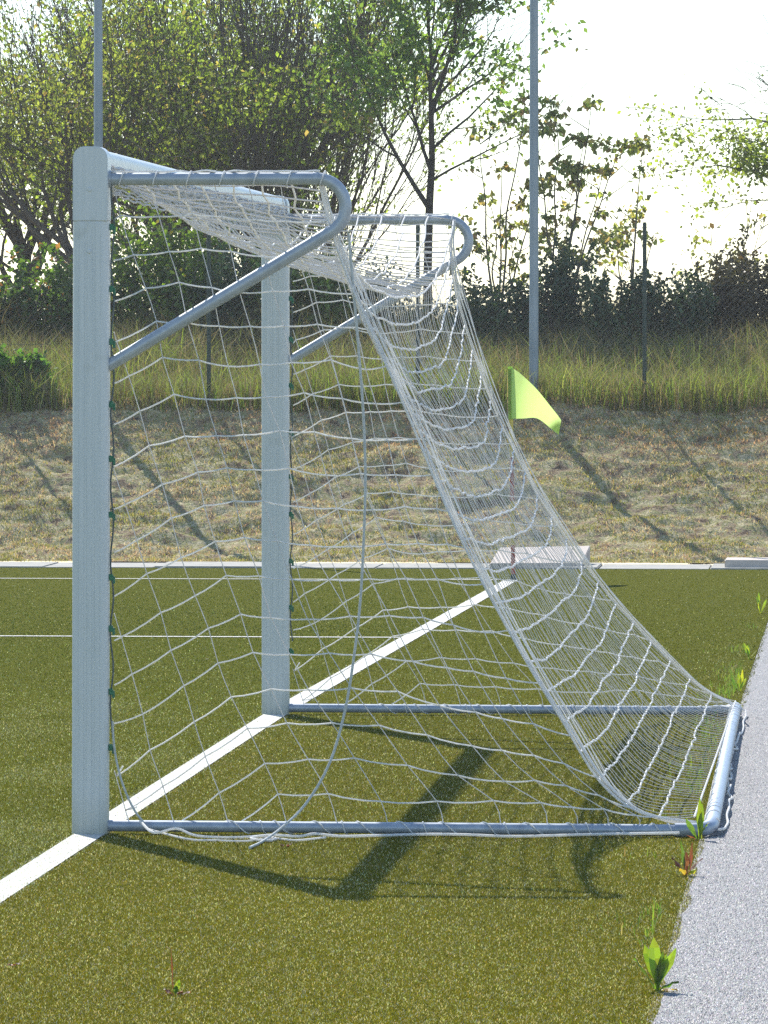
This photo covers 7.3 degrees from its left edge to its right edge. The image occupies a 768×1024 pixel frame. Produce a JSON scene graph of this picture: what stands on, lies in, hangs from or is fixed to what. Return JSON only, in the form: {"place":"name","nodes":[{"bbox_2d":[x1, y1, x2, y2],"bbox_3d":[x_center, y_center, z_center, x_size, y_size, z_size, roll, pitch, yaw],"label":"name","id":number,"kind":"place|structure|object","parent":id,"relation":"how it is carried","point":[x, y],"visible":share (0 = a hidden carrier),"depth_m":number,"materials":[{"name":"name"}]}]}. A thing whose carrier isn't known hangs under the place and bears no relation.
{"place":"outdoors","nodes":[
{"label":"outdoors","id":0,"kind":"place"},
{"bbox_2d":[0,566,767,1023],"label":"artificial turf","id":1,"kind":"structure","parent":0,"point":[746,576],"depth_m":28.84,"materials":[{"name":"green plant"}]},
{"bbox_2d":[164,953,190,995],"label":"weed","id":2,"kind":"object","parent":1,"relation":"on","point":[176,987],"visible":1,"depth_m":16.86,"materials":[{"name":"green plant"}]},
{"bbox_2d":[0,635,398,637],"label":"field line","id":3,"kind":"object","parent":1,"relation":"on","point":[174,636],"visible":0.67,"depth_m":38.93,"materials":[{"name":"white paint"}]},
{"bbox_2d":[0,580,516,902],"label":"goal line","id":4,"kind":"object","parent":1,"relation":"on","point":[392,647],"visible":0.79,"depth_m":26.03,"materials":[{"name":"white paint"}]},
{"bbox_2d":[61,578,496,579],"bbox_3d":[-18.899,0.528,52.223,39.940,0.001,0.100,0,2,4],"label":"touch line","id":5,"kind":"object","parent":1,"relation":"on","point":[184,578],"visible":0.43,"depth_m":50.94,"materials":[{"name":"white paint"}]},
{"bbox_2d":[0,562,767,569],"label":"kerb","id":6,"kind":"structure","parent":1,"relation":"on","point":[717,566],"depth_m":54.33,"materials":[{"name":"concrete"}]},
{"bbox_2d":[725,557,767,567],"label":"flat slab","id":7,"kind":"object","parent":6,"relation":"on","point":[761,562],"depth_m":53.90,"materials":[{"name":"grey concrete"}]},
{"bbox_2d":[72,146,746,848],"bbox_3d":[0.308,-0.139,25.661,2.436,2.620,8.046,0,2,4],"label":"football goal","id":8,"kind":"object","parent":1,"relation":"on","point":[100,174],"visible":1,"depth_m":22.42,"materials":[{"name":"white paint"}]},
{"bbox_2d":[508,367,560,579],"bbox_3d":[1.286,-0.325,50.643,0.474,1.801,0.165,0,2,-15],"label":"corner flag","id":9,"kind":"object","parent":1,"relation":"on","point":[526,399],"visible":0.95,"depth_m":50.59,"materials":[{"name":"yellow fabric"}]},
{"bbox_2d":[671,842,702,875],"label":"weed","id":10,"kind":"object","parent":1,"relation":"on","point":[686,861],"visible":1,"depth_m":20.66,"materials":[{"name":"brown plant"}]},
{"bbox_2d":[686,798,708,839],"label":"weed","id":11,"kind":"object","parent":1,"relation":"on","point":[699,817],"visible":1,"depth_m":22.14,"materials":[{"name":"green plant"}]},
{"bbox_2d":[731,670,745,690],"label":"weed","id":12,"kind":"object","parent":1,"relation":"on","point":[740,681],"visible":1,"depth_m":31.95,"materials":[{"name":"green plant"}]},
{"bbox_2d":[744,643,756,658],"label":"weed","id":13,"kind":"object","parent":1,"relation":"on","point":[747,649],"visible":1,"depth_m":35.75,"materials":[{"name":"green plant"}]},
{"bbox_2d":[756,593,766,612],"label":"weed","id":14,"kind":"object","parent":1,"relation":"on","point":[758,603],"visible":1,"depth_m":43.16,"materials":[{"name":"green plant"}]},
{"bbox_2d":[0,393,767,563],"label":"grass bank","id":15,"kind":"structure","parent":0,"point":[744,531],"depth_m":58.05,"materials":[{"name":"beige plant"}]},
{"bbox_2d":[0,343,58,403],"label":"shrub","id":16,"kind":"object","parent":15,"relation":"on","point":[21,363],"visible":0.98,"depth_m":60.07,"materials":[{"name":"green plant"}]},
{"bbox_2d":[0,241,72,349],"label":"shrub","id":17,"kind":"object","parent":15,"relation":"on","point":[41,303],"visible":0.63,"depth_m":64.80,"materials":[{"name":"green plant"}]},
{"bbox_2d":[30,235,141,349],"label":"shrub","id":18,"kind":"object","parent":15,"relation":"on","point":[66,280],"visible":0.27,"depth_m":65.15,"materials":[{"name":"green plant"}]},
{"bbox_2d":[94,0,102,147],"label":"steel mast","id":19,"kind":"object","parent":15,"relation":"on","point":[98,99],"visible":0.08,"depth_m":59.69,"materials":[{"name":"grey metal"}]},
{"bbox_2d":[0,0,210,290],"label":"broadleaf tree","id":20,"kind":"object","parent":15,"relation":"on","point":[14,236],"visible":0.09,"depth_m":76.57,"materials":[{"name":"green plant"}]},
{"bbox_2d":[0,0,314,272],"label":"broadleaf tree","id":21,"kind":"object","parent":15,"relation":"on","point":[23,213],"visible":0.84,"depth_m":67.98,"materials":[{"name":"green plant"}]},
{"bbox_2d":[110,194,235,343],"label":"shrub","id":22,"kind":"object","parent":15,"relation":"on","point":[162,273],"visible":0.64,"depth_m":65.16,"materials":[{"name":"green plant"}]},
{"bbox_2d":[0,0,391,272],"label":"broadleaf tree","id":23,"kind":"object","parent":15,"relation":"on","point":[50,27],"visible":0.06,"depth_m":76.18,"materials":[{"name":"green plant"}]},
{"bbox_2d":[0,0,395,309],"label":"broadleaf tree","id":24,"kind":"object","parent":15,"relation":"on","point":[63,126],"visible":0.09,"depth_m":71.35,"materials":[{"name":"green plant"}]},
{"bbox_2d":[181,237,261,354],"bbox_3d":[-1.605,-2.192,64.924,1.129,1.602,1.308,0,2,4],"label":"shrub","id":25,"kind":"object","parent":15,"relation":"on","point":[223,270],"visible":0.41,"depth_m":64.62,"materials":[{"name":"green plant"}]},
{"bbox_2d":[0,0,484,281],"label":"broadleaf tree","id":26,"kind":"object","parent":15,"relation":"on","point":[262,99],"visible":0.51,"depth_m":68.94,"materials":[{"name":"green plant"}]},
{"bbox_2d":[64,0,523,313],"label":"broadleaf tree","id":27,"kind":"object","parent":15,"relation":"on","point":[363,162],"visible":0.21,"depth_m":71.96,"materials":[{"name":"green plant"}]},
{"bbox_2d":[241,230,361,348],"bbox_3d":[-0.919,-2.208,64.612,1.160,1.672,1.473,-1,2,-24],"label":"shrub","id":28,"kind":"object","parent":15,"relation":"on","point":[321,283],"visible":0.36,"depth_m":64.42,"materials":[{"name":"green plant"}]},
{"bbox_2d":[299,256,411,343],"bbox_3d":[-0.346,-2.089,65.068,1.365,1.371,1.281,0,2,4],"label":"shrub","id":29,"kind":"object","parent":15,"relation":"on","point":[376,293],"visible":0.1,"depth_m":64.83,"materials":[{"name":"green plant"}]},
{"bbox_2d":[0,282,767,412],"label":"tall grass","id":30,"kind":"structure","parent":15,"relation":"on","point":[555,373],"depth_m":60.96,"materials":[{"name":"green plant"}]},
{"bbox_2d":[0,222,767,403],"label":"wire fence","id":31,"kind":"object","parent":15,"relation":"on","point":[644,333],"visible":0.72,"depth_m":59.54,"materials":[{"name":"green metal"}]},
{"bbox_2d":[368,280,492,345],"bbox_3d":[0.621,-1.932,64.594,1.544,1.128,1.165,-1,2,-26],"label":"shrub","id":32,"kind":"object","parent":15,"relation":"on","point":[393,318],"visible":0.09,"depth_m":64.40,"materials":[{"name":"green plant"}]},
{"bbox_2d":[286,0,602,311],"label":"broadleaf tree","id":33,"kind":"object","parent":15,"relation":"on","point":[388,72],"visible":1,"depth_m":67.26,"materials":[{"name":"green plant"}]},
{"bbox_2d":[433,262,556,363],"bbox_3d":[1.151,-1.989,63.935,1.362,1.335,1.196,0,2,4],"label":"shrub","id":34,"kind":"object","parent":15,"relation":"on","point":[518,308],"visible":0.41,"depth_m":63.86,"materials":[{"name":"green plant"}]},
{"bbox_2d":[442,88,562,313],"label":"sapling","id":35,"kind":"object","parent":15,"relation":"on","point":[499,220],"visible":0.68,"depth_m":66.26,"materials":[{"name":"green plant"}]},
{"bbox_2d":[529,0,538,388],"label":"steel mast","id":36,"kind":"object","parent":15,"relation":"on","point":[533,235],"visible":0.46,"depth_m":59.39,"materials":[{"name":"grey metal"}]},
{"bbox_2d":[490,546,589,568],"bbox_3d":[1.414,0.449,54.319,0.858,0.259,1.007,0,2,4],"label":"flat slab","id":37,"kind":"object","parent":15,"relation":"on","point":[585,550],"depth_m":54.33,"materials":[{"name":"grey concrete"}]},
{"bbox_2d":[526,229,596,348],"bbox_3d":[1.902,-2.184,64.219,0.829,1.674,0.974,0,2,4],"label":"shrub","id":38,"kind":"object","parent":15,"relation":"on","point":[568,307],"visible":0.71,"depth_m":64.06,"materials":[{"name":"green plant"}]},
{"bbox_2d":[516,93,655,316],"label":"sapling","id":39,"kind":"object","parent":15,"relation":"on","point":[575,184],"visible":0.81,"depth_m":65.06,"materials":[{"name":"green plant"}]},
{"bbox_2d":[565,253,663,358],"bbox_3d":[2.505,-2.034,63.912,0.948,1.423,1.376,1,2,39],"label":"shrub","id":40,"kind":"object","parent":15,"relation":"on","point":[601,290],"visible":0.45,"depth_m":63.58,"materials":[{"name":"green plant"}]},
{"bbox_2d":[585,138,691,297],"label":"sapling","id":41,"kind":"object","parent":15,"relation":"on","point":[632,216],"visible":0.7,"depth_m":65.79,"materials":[{"name":"green plant"}]},
{"bbox_2d":[615,263,720,359],"bbox_3d":[3.020,-1.996,64.069,1.194,1.318,1.308,0,2,4],"label":"shrub","id":42,"kind":"object","parent":15,"relation":"on","point":[699,305],"visible":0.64,"depth_m":63.77,"materials":[{"name":"green plant"}]},
{"bbox_2d":[617,14,767,241],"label":"broadleaf tree","id":43,"kind":"object","parent":15,"relation":"on","point":[750,156],"visible":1,"depth_m":65.89,"materials":[{"name":"green plant"}]},
{"bbox_2d":[680,191,767,287],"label":"sapling","id":44,"kind":"object","parent":15,"relation":"on","point":[711,225],"visible":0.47,"depth_m":65.99,"materials":[{"name":"green plant"}]},
{"bbox_2d":[692,247,760,354],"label":"shrub","id":45,"kind":"object","parent":15,"relation":"on","point":[731,302],"visible":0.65,"depth_m":63.90,"materials":[{"name":"green plant"}]},
{"bbox_2d":[710,226,767,348],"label":"shrub","id":46,"kind":"object","parent":15,"relation":"on","point":[762,302],"visible":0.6,"depth_m":64.14,"materials":[{"name":"green plant"}]},
{"bbox_2d":[0,0,767,564],"label":"sky","id":47,"kind":"structure","parent":0,"point":[639,47],"materials":[{"name":"white"}]},
{"bbox_2d":[566,623,757,1023],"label":"edge grass","id":48,"kind":"structure","parent":0,"point":[725,690],"depth_m":26.45,"materials":[{"name":"green plant"}]},
{"bbox_2d":[647,623,767,1023],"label":"asphalt path","id":49,"kind":"structure","parent":0,"point":[755,726],"depth_m":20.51,"materials":[{"name":"grey asphalt"}]},
{"bbox_2d":[633,937,678,991],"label":"weed","id":50,"kind":"object","parent":49,"relation":"on","point":[659,965],"visible":1,"depth_m":16.95,"materials":[{"name":"green plant"}]}
]}

